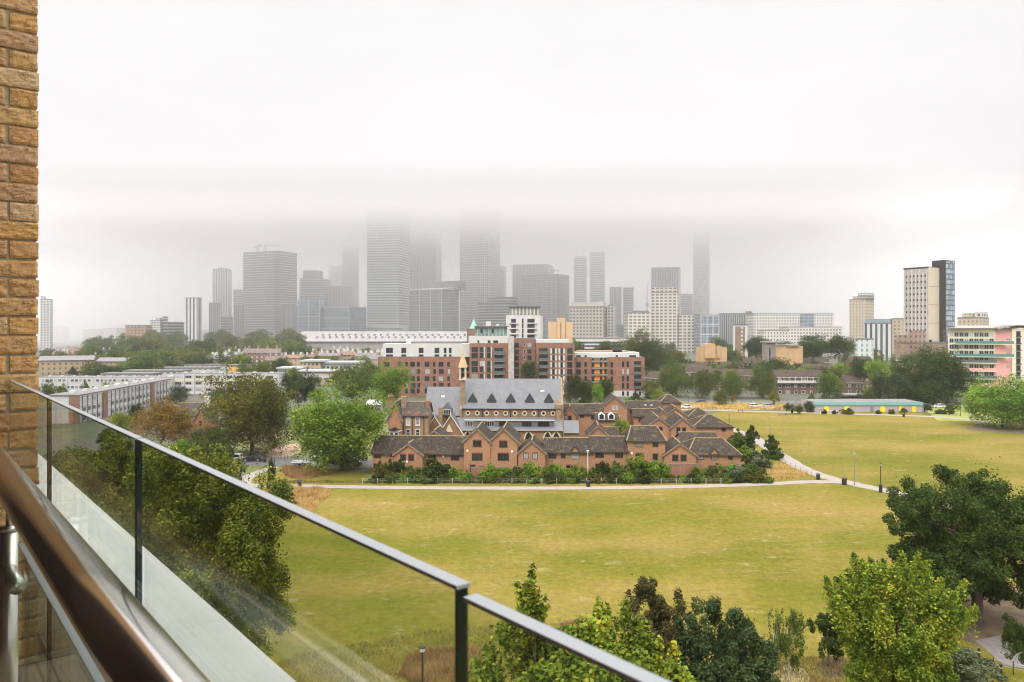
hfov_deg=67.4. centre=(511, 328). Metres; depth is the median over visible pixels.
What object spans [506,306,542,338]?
white apartment tower
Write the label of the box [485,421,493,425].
window
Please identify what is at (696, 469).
shrub
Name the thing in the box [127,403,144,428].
tree
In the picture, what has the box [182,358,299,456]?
tree
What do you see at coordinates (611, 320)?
office building
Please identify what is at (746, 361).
brown maisonettes
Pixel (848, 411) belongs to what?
bush
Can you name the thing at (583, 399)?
bush
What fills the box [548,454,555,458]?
window
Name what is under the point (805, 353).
tree
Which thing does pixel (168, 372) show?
flats
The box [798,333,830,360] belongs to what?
tree
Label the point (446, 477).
shrub
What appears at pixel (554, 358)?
apartment block
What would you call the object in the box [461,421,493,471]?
brick house
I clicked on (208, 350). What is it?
tree
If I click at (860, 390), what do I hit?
tree
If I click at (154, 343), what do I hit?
tree
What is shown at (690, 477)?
shrub
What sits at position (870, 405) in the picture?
park pavilion
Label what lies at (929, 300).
residential tower
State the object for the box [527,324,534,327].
window
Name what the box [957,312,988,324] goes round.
office building
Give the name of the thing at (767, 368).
tree
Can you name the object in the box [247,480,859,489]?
path
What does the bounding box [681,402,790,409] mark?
dry grass
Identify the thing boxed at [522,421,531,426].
window
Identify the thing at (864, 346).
office building
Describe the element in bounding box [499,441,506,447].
window
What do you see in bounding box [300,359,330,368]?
yellow brick flats
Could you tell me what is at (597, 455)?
window
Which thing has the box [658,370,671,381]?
tree
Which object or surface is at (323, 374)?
yellow brick flats
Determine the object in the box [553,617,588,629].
rough grass
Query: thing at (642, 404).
brick house
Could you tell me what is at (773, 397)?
tree
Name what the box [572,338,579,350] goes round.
tree
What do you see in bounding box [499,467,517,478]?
shrub
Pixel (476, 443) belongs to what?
window
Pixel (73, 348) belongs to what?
terraced row
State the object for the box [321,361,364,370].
yellow brick flats
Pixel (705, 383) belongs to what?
tree
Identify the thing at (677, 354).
tree
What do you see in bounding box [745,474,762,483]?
shrub
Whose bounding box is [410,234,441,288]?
office tower
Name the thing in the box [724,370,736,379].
tree
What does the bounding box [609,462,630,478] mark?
shrub
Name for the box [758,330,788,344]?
office building
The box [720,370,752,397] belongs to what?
tree
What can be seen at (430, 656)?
rough grass
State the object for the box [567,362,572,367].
window
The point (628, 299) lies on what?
residential tower
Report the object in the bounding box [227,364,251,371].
ochre block
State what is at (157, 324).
residential tower
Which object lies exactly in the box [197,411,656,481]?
estate lawn
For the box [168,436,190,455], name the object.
bush
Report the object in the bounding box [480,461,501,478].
shrub
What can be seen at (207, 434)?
tree
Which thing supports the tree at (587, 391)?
on the ground at (64, 434)
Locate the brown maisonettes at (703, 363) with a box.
[688,361,718,365]
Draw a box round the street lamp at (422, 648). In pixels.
[419,645,425,681]
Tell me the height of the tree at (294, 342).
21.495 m
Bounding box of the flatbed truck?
[291,456,319,466]
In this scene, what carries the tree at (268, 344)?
on the ground at (64, 434)
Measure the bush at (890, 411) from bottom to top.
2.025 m
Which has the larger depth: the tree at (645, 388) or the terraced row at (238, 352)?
the terraced row at (238, 352)
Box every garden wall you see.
[471,467,508,476]
[667,464,698,478]
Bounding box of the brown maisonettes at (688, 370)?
[683,366,711,381]
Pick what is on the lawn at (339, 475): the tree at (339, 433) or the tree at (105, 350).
the tree at (339, 433)
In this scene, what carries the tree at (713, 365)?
on the ground at (64, 434)
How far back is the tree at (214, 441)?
157.04 m
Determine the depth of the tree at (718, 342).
711.41 m
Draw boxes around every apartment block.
[378,339,469,395]
[461,357,469,378]
[469,321,513,378]
[514,338,535,378]
[536,339,573,397]
[574,348,644,396]
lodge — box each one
[173,396,210,437]
[191,406,217,435]
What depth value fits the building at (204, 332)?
1634.57 m
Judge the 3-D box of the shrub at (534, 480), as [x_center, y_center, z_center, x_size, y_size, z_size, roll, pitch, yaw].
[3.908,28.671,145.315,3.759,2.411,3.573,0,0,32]
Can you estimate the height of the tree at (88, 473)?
21.371 m
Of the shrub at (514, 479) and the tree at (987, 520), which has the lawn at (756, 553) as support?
the shrub at (514, 479)
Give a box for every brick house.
[370,435,467,474]
[392,439,424,473]
[428,425,450,434]
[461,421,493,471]
[487,421,520,468]
[516,434,547,473]
[543,437,593,473]
[563,403,603,436]
[563,404,577,419]
[584,420,609,436]
[589,435,629,474]
[594,412,618,427]
[600,392,626,435]
[605,426,619,435]
[622,425,666,475]
[625,401,662,427]
[630,408,656,424]
[639,412,670,439]
[653,407,669,419]
[655,394,681,409]
[662,436,698,470]
[663,404,688,419]
[665,412,695,437]
[675,431,716,442]
[683,407,708,419]
[683,437,742,477]
[687,414,734,440]
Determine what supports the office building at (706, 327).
on the ground at (64, 434)
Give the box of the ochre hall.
[696,344,726,361]
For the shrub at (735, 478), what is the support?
on the lawn at (756, 553)
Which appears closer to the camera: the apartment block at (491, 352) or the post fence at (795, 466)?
the post fence at (795, 466)
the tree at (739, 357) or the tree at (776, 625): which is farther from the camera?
the tree at (739, 357)
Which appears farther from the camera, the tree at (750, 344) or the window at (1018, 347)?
the tree at (750, 344)
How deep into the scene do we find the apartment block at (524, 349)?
332.00 m
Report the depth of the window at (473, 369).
325.98 m
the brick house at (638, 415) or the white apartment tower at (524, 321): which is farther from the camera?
the white apartment tower at (524, 321)
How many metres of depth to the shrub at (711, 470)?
146.77 m
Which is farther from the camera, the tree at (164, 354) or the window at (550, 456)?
the tree at (164, 354)
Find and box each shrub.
[366,474,379,483]
[370,460,390,480]
[383,472,399,481]
[388,458,405,476]
[394,473,407,483]
[398,465,413,476]
[406,465,421,480]
[406,475,418,483]
[417,473,426,483]
[418,476,431,483]
[419,457,445,480]
[430,474,441,483]
[439,464,451,475]
[442,473,452,483]
[445,475,458,482]
[449,466,463,482]
[457,472,472,482]
[477,470,493,481]
[477,473,489,482]
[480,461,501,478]
[489,471,501,483]
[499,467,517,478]
[501,474,511,482]
[508,474,523,483]
[510,463,525,476]
[519,471,528,482]
[522,461,542,482]
[524,475,539,483]
[537,475,546,483]
[539,460,560,476]
[541,472,559,483]
[551,473,566,482]
[555,464,569,476]
[564,471,575,483]
[567,462,592,480]
[571,475,583,483]
[583,474,592,483]
[585,467,601,476]
[591,473,602,483]
[595,460,615,476]
[599,475,610,483]
[605,474,619,483]
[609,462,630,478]
[611,472,626,482]
[619,471,637,482]
[625,453,650,473]
[632,472,642,483]
[636,460,648,476]
[638,473,653,483]
[645,457,670,478]
[646,471,658,482]
[657,475,666,482]
[665,475,677,483]
[678,473,688,482]
[682,473,700,482]
[690,466,706,478]
[693,472,702,483]
[703,463,723,480]
[703,474,712,482]
[712,473,719,483]
[719,463,736,477]
[720,475,731,483]
[726,428,746,446]
[727,464,746,482]
[729,473,742,482]
[738,434,755,449]
[738,443,752,461]
[738,474,747,482]
[741,463,760,475]
[744,450,769,467]
[745,463,767,474]
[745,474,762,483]
[753,470,766,482]
[759,442,784,459]
[760,457,772,469]
[763,474,774,483]
[947,641,1010,681]
[1000,611,1023,664]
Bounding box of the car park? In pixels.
[572,337,629,349]
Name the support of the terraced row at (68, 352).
on the ground at (64, 434)
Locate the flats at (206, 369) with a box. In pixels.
[153,367,220,371]
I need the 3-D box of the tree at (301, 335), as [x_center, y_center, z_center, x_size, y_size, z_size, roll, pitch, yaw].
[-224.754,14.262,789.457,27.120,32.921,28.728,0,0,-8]
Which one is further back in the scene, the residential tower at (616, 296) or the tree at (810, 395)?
the residential tower at (616, 296)
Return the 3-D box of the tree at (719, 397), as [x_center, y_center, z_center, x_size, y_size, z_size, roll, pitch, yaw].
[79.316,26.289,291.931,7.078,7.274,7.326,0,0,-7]
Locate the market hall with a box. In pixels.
[301,331,466,351]
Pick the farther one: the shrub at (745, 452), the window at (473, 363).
the window at (473, 363)
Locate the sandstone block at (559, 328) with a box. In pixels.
[548,318,571,341]
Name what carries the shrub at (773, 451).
on the lawn at (895, 446)
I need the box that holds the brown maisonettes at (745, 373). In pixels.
[706,369,753,389]
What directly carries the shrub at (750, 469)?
on the lawn at (756, 553)
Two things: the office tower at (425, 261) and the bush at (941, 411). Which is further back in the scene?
the office tower at (425, 261)
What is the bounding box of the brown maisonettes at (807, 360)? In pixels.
[803,358,816,363]
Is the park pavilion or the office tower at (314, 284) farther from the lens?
the office tower at (314, 284)
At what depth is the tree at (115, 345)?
731.46 m
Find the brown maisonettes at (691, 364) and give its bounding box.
[680,363,696,376]
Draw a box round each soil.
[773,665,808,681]
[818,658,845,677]
[957,587,1023,645]
[966,424,1023,433]
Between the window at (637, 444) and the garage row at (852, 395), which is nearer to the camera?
the window at (637, 444)
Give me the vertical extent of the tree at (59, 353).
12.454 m
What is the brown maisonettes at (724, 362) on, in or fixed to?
on the ground at (64, 434)
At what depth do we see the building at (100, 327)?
2478.70 m
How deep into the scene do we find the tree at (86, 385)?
289.72 m
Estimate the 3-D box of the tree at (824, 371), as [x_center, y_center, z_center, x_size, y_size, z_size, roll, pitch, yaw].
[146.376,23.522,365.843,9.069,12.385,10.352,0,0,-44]
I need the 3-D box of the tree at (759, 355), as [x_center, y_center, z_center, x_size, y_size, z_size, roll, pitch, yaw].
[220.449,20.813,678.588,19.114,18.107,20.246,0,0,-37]
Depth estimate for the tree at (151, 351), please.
546.18 m
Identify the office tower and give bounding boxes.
[233,290,242,326]
[243,251,297,340]
[299,270,329,306]
[328,266,341,285]
[366,205,409,330]
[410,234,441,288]
[460,204,499,330]
[500,266,505,296]
[513,264,552,305]
[520,274,568,338]
[651,267,680,313]
[651,287,678,349]
[681,294,692,313]
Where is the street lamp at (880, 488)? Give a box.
[879,463,882,492]
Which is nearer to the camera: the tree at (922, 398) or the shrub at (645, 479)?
the shrub at (645, 479)
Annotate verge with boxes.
[710,408,771,409]
[928,407,1023,421]
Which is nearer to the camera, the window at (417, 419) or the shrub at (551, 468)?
the shrub at (551, 468)
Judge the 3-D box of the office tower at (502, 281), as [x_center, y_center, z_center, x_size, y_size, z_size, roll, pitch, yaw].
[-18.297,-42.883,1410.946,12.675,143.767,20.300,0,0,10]
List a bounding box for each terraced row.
[54,349,71,355]
[66,344,84,351]
[209,352,238,363]
[222,349,243,355]
[242,346,282,366]
[265,353,286,361]
[284,353,306,365]
[298,352,314,358]
[318,350,342,360]
[330,346,350,350]
[336,349,356,360]
[355,351,375,358]
[365,352,382,365]
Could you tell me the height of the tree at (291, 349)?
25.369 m
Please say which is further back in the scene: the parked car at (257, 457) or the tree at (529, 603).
the parked car at (257, 457)
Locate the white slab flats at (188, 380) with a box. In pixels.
[172,372,285,394]
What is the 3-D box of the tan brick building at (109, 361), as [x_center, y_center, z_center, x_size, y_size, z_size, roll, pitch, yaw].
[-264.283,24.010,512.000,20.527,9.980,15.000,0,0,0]
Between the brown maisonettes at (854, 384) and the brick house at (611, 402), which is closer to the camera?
the brick house at (611, 402)
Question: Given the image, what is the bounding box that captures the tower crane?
[259,243,280,250]
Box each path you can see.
[240,467,277,482]
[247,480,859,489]
[266,443,300,456]
[681,409,1004,423]
[733,428,948,505]
[976,635,1023,667]
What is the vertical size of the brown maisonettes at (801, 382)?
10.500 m
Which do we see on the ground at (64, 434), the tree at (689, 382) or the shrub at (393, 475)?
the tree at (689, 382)
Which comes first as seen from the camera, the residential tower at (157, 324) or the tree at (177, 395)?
the tree at (177, 395)
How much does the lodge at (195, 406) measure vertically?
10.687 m
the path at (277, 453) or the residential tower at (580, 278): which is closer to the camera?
the path at (277, 453)
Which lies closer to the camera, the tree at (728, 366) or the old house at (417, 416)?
the old house at (417, 416)
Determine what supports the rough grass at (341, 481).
on the lawn at (756, 553)
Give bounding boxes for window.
[366,328,402,328]
[386,348,392,352]
[400,454,405,460]
[405,417,410,425]
[408,454,413,460]
[415,417,419,425]
[415,429,419,434]
[446,425,452,431]
[451,455,458,459]
[466,421,473,425]
[471,347,477,351]
[471,353,477,357]
[471,361,477,365]
[471,367,477,371]
[472,453,482,460]
[473,440,480,446]
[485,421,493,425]
[498,453,508,460]
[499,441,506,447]
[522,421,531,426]
[523,453,527,458]
[527,319,534,322]
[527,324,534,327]
[527,329,534,332]
[527,334,534,337]
[532,453,537,458]
[538,422,549,426]
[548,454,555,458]
[567,348,572,353]
[567,355,572,360]
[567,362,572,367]
[567,369,572,374]
[571,454,578,458]
[595,453,603,457]
[615,453,622,457]
[635,442,642,446]
[672,455,677,460]
[680,455,686,460]
[1016,331,1021,336]
[1016,338,1021,343]
[1016,345,1021,350]
[1016,352,1021,357]
[1016,365,1021,370]
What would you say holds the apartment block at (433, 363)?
on the ground at (64, 434)
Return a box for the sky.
[36,0,1023,330]
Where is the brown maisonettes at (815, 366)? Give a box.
[797,364,832,372]
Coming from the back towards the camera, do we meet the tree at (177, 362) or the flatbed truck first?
the tree at (177, 362)
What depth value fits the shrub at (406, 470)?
147.78 m
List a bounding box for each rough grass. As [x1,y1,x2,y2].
[271,621,577,681]
[279,478,739,482]
[398,642,482,681]
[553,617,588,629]
[766,655,850,681]
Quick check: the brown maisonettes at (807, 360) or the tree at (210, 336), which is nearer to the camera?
the brown maisonettes at (807, 360)
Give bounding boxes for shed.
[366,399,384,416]
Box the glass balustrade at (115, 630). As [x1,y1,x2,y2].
[0,380,670,681]
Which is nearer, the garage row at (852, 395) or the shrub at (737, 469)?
the shrub at (737, 469)
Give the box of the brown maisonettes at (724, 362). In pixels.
[718,361,743,368]
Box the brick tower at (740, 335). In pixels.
[733,324,747,357]
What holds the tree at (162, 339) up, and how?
on the ground at (64, 434)
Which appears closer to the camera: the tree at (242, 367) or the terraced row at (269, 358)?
the tree at (242, 367)
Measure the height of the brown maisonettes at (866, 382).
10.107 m
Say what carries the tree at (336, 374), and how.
on the ground at (64, 434)
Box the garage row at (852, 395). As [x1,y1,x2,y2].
[835,393,881,397]
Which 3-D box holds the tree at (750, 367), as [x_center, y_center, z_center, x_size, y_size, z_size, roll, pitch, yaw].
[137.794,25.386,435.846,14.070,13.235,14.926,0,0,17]
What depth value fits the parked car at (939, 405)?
281.17 m
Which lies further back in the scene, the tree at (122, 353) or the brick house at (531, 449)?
the tree at (122, 353)
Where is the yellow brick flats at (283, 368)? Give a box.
[276,366,307,372]
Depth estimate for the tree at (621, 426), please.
176.78 m
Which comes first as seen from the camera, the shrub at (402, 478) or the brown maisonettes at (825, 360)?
the shrub at (402, 478)
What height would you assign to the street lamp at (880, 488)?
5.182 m
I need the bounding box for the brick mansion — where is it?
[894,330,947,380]
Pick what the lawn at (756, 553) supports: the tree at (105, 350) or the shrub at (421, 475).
the shrub at (421, 475)
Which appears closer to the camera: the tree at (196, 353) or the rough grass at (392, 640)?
the rough grass at (392, 640)
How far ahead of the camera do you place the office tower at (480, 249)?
1240.74 m
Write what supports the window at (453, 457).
in the brick house at (446, 449)
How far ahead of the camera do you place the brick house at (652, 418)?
175.99 m
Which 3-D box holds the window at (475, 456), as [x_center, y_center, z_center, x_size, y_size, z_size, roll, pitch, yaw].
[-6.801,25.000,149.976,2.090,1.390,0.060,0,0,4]
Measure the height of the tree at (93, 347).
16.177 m
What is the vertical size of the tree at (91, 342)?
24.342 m
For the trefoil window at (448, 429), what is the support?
in the church at (526, 409)
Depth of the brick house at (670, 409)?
196.00 m
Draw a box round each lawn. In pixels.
[111,478,1023,681]
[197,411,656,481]
[252,470,369,483]
[712,411,1023,477]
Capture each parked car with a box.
[229,453,243,460]
[242,454,263,461]
[681,404,692,407]
[694,399,706,402]
[749,403,760,406]
[761,403,772,406]
[931,404,944,407]
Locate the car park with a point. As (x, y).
(589, 343)
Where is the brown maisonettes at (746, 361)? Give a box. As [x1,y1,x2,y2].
[742,358,761,368]
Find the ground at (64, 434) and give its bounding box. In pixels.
[36,331,964,467]
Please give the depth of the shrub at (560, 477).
144.35 m
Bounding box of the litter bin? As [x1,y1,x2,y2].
[842,477,846,484]
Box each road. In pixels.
[133,457,371,468]
[574,401,1016,404]
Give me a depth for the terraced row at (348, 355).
634.22 m
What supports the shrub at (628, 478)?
on the lawn at (756, 553)
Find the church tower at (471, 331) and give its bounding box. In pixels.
[467,319,476,342]
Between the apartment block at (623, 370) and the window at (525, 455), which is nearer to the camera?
the window at (525, 455)
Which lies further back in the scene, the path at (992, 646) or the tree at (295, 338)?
the tree at (295, 338)
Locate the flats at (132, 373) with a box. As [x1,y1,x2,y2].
[100,372,162,375]
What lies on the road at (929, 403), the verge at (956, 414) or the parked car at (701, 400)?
the parked car at (701, 400)
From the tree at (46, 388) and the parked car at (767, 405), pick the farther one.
the tree at (46, 388)
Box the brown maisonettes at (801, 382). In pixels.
[769,370,821,393]
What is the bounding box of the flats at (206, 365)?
[184,364,228,371]
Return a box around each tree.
[39,379,57,402]
[41,347,54,355]
[42,430,161,536]
[50,382,67,393]
[53,350,69,355]
[67,365,79,375]
[75,349,91,355]
[78,346,103,353]
[79,359,99,374]
[81,335,106,345]
[81,343,99,349]
[81,363,106,375]
[81,380,89,388]
[83,336,108,349]
[91,365,127,375]
[91,423,297,657]
[92,347,120,354]
[95,350,118,356]
[101,338,114,349]
[104,334,118,350]
[106,411,133,437]
[108,350,132,356]
[109,341,123,350]
[115,332,124,342]
[115,355,164,371]
[117,338,138,351]
[123,341,147,352]
[123,443,204,553]
[124,335,141,341]
[125,395,196,444]
[126,346,153,355]
[127,337,151,346]
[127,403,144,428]
[129,342,152,350]
[136,350,163,355]
[140,331,158,337]
[144,338,162,349]
[145,332,171,348]
[148,354,182,366]
[149,353,174,360]
[152,356,179,366]
[160,333,181,350]
[164,335,177,346]
[166,382,191,403]
[170,352,193,366]
[172,331,189,346]
[174,350,193,353]
[180,353,220,366]
[182,341,201,352]
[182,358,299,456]
[184,425,229,454]
[187,350,212,359]
[189,338,217,350]
[199,347,217,354]
[202,332,220,344]
[202,434,228,464]
[206,344,222,351]
[206,385,226,403]
[211,329,232,344]
[213,345,241,353]
[214,352,238,363]
[216,333,241,348]
[222,353,256,370]
[235,362,253,371]
[237,337,254,348]
[244,329,267,340]
[249,332,275,340]
[250,332,277,345]
[252,362,271,371]
[254,360,271,371]
[255,338,275,347]
[260,341,281,347]
[267,457,275,483]
[270,357,291,371]
[274,330,291,343]
[278,338,288,345]
[279,328,298,335]
[280,346,296,354]
[280,367,315,406]
[281,328,306,339]
[282,339,305,346]
[283,333,300,341]
[283,364,303,380]
[284,344,315,354]
[286,377,399,471]
[287,336,304,346]
[289,396,328,432]
[291,340,310,350]
[302,373,324,402]
[328,356,340,360]
[328,366,348,385]
[332,358,374,402]
[355,357,373,368]
[363,358,380,398]
[370,357,415,408]
[468,609,698,681]
[507,563,550,681]
[521,360,538,378]
[562,373,582,402]
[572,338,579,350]
[574,345,585,351]
[580,378,593,402]
[589,594,681,675]
[591,383,603,402]
[593,345,611,349]
[599,339,611,349]
[599,379,614,401]
[610,342,619,348]
[610,416,629,435]
[613,574,694,675]
[615,339,635,347]
[625,326,649,361]
[630,389,639,400]
[637,336,674,370]
[641,378,659,398]
[645,364,659,375]
[645,380,659,396]
[650,387,664,400]
[651,339,663,350]
[657,355,686,381]
[658,364,689,397]
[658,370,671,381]
[661,342,676,351]
[665,349,688,362]
[672,596,781,681]
[674,357,696,363]
[683,369,716,398]
[683,374,694,390]
[707,337,726,345]
[707,360,719,368]
[709,370,723,391]
[711,389,730,404]
[713,339,727,346]
[719,342,732,350]
[720,357,744,368]
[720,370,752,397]
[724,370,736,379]
[727,349,739,360]
[729,391,735,402]
[735,354,746,360]
[740,336,771,360]
[745,362,759,373]
[746,368,776,397]
[751,349,761,357]
[752,360,768,379]
[757,357,790,374]
[761,365,778,371]
[762,609,783,673]
[766,387,779,404]
[771,607,807,681]
[779,364,798,369]
[791,361,804,369]
[797,364,810,369]
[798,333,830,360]
[802,401,814,411]
[803,350,818,357]
[805,612,848,666]
[807,389,814,398]
[810,365,829,374]
[814,372,845,398]
[819,334,855,361]
[820,550,981,681]
[826,366,845,376]
[831,362,851,374]
[839,353,853,364]
[846,356,873,381]
[857,385,873,398]
[861,385,876,398]
[863,357,893,382]
[867,368,910,398]
[874,350,884,362]
[881,456,1023,624]
[884,354,893,366]
[888,344,984,404]
[913,388,935,401]
[950,373,1023,429]
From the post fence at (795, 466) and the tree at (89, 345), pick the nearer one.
the post fence at (795, 466)
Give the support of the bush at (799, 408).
on the lawn at (895, 446)
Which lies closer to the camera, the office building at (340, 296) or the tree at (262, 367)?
the tree at (262, 367)
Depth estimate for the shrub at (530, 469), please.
145.45 m
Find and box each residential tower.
[40,296,52,349]
[150,318,162,348]
[163,316,167,347]
[185,297,201,343]
[212,268,231,328]
[342,245,358,306]
[574,256,586,301]
[590,252,604,301]
[610,287,621,324]
[623,287,633,324]
[693,232,709,313]
[849,293,873,355]
[903,260,954,341]
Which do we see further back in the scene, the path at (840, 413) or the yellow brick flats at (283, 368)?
the yellow brick flats at (283, 368)
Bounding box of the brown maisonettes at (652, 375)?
[645,371,664,387]
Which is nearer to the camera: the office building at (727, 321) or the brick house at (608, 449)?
the brick house at (608, 449)
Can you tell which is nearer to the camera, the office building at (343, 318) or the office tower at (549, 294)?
the office building at (343, 318)
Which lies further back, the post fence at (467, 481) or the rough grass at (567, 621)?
the post fence at (467, 481)
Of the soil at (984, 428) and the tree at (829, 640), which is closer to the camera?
the tree at (829, 640)
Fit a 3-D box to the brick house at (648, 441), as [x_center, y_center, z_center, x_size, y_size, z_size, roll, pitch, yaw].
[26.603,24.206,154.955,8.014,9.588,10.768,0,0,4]
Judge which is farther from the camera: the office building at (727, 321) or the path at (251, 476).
the office building at (727, 321)
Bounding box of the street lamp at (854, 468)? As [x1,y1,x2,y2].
[853,452,854,484]
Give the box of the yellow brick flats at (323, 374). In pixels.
[297,369,349,385]
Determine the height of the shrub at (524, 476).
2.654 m
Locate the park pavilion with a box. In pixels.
[801,399,922,411]
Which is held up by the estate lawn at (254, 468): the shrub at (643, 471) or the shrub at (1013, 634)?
the shrub at (643, 471)
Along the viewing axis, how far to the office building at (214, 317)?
1098.58 m
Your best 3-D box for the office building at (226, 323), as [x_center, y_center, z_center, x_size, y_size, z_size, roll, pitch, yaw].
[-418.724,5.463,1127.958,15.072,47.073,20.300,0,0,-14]
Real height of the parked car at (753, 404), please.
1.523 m
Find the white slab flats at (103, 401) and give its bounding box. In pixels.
[48,378,170,423]
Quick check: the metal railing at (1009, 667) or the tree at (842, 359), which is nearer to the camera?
the metal railing at (1009, 667)
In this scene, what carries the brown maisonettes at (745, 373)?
on the ground at (64, 434)
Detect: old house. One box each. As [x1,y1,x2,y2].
[386,393,403,434]
[401,396,433,434]
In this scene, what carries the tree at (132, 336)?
on the ground at (64, 434)
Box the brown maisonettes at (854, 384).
[837,375,863,392]
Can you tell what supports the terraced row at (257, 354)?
on the ground at (64, 434)
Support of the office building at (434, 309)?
on the ground at (64, 434)
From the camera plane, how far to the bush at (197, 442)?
163.79 m
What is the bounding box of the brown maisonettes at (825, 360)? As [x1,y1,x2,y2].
[807,357,829,363]
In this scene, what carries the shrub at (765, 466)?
on the lawn at (895, 446)
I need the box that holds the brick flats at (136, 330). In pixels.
[125,325,151,338]
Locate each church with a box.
[426,349,578,444]
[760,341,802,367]
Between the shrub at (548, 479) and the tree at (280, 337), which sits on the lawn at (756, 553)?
the shrub at (548, 479)
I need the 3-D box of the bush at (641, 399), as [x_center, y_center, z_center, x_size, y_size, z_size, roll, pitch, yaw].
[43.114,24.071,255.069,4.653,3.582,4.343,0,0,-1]
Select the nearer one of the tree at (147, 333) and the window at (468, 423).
the window at (468, 423)
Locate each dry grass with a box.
[263,485,330,512]
[281,464,321,478]
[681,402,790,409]
[761,461,808,479]
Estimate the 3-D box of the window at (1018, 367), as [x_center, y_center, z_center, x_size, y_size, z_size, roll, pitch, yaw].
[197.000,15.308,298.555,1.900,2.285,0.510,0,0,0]
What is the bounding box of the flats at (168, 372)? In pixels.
[122,369,191,375]
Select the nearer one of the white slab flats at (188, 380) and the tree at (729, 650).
the tree at (729, 650)
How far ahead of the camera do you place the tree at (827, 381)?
315.98 m
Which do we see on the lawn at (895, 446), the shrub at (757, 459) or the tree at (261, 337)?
the shrub at (757, 459)
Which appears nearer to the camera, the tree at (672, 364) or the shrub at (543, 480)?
the shrub at (543, 480)
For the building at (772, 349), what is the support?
on the ground at (64, 434)
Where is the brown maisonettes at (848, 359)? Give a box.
[845,356,871,363]
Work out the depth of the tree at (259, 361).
489.44 m
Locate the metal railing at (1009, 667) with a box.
[993,657,1023,674]
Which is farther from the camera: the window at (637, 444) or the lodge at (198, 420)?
the lodge at (198, 420)
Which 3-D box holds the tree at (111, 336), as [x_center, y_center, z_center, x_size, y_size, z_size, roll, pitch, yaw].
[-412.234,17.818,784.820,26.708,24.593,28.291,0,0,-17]
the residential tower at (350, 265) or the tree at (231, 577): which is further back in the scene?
the residential tower at (350, 265)
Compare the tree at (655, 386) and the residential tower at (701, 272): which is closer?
the tree at (655, 386)
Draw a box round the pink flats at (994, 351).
[948,325,1023,401]
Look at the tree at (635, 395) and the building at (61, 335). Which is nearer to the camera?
the tree at (635, 395)
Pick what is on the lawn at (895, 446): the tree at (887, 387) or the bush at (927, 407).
the bush at (927, 407)
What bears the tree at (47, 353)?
on the ground at (64, 434)
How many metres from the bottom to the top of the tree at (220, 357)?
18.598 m
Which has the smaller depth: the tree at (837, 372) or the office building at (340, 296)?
the tree at (837, 372)
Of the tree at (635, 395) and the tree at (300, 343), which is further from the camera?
the tree at (300, 343)
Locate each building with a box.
[0,0,295,681]
[38,355,95,374]
[53,326,66,341]
[54,329,68,341]
[69,325,79,339]
[83,329,103,340]
[95,357,134,368]
[97,326,113,328]
[103,328,124,343]
[114,325,123,327]
[117,329,124,340]
[168,322,183,347]
[202,330,208,340]
[209,303,219,346]
[221,317,232,347]
[234,305,243,345]
[298,300,324,332]
[321,307,366,330]
[328,286,352,306]
[407,281,465,330]
[478,297,517,325]
[569,302,606,336]
[607,305,615,336]
[616,325,623,336]
[624,311,650,341]
[678,314,698,352]
[694,314,718,352]
[719,311,751,344]
[746,313,833,349]
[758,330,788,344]
[779,327,841,355]
[856,338,873,359]
[864,319,891,360]
[892,318,903,356]
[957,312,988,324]
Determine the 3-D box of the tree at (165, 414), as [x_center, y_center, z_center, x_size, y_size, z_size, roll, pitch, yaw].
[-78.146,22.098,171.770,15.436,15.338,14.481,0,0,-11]
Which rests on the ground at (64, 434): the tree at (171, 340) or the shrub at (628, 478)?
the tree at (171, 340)
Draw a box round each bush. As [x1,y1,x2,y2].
[95,428,125,447]
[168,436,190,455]
[184,440,207,457]
[227,444,234,460]
[576,396,589,402]
[635,396,646,400]
[745,425,759,439]
[763,435,779,447]
[783,403,794,410]
[793,404,802,412]
[839,408,853,414]
[888,409,894,413]
[899,407,907,412]
[923,404,933,411]
[934,408,950,414]
[945,403,959,413]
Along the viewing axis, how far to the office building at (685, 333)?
940.00 m
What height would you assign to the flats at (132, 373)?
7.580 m
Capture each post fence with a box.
[362,478,676,483]
[780,458,814,476]
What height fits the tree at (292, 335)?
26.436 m
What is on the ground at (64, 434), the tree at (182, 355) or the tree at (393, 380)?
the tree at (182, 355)
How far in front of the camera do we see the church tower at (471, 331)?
400.00 m
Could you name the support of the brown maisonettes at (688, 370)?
on the ground at (64, 434)
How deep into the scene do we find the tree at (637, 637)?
29.77 m
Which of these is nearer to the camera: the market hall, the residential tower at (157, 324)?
the market hall
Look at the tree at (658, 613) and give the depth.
49.93 m
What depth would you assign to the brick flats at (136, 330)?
759.00 m
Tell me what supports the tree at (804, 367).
on the ground at (64, 434)
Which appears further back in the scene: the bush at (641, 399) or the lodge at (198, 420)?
the bush at (641, 399)
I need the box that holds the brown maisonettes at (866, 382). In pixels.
[845,365,869,384]
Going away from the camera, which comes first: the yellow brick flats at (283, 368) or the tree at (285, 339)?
the yellow brick flats at (283, 368)
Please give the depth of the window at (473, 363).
325.98 m
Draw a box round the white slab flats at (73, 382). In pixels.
[39,375,172,393]
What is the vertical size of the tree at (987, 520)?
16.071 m
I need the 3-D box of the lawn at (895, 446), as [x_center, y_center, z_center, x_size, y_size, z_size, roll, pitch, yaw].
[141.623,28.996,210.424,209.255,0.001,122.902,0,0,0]
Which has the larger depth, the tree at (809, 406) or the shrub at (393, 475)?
the tree at (809, 406)
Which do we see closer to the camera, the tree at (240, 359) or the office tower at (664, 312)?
the tree at (240, 359)
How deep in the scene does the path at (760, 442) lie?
156.09 m

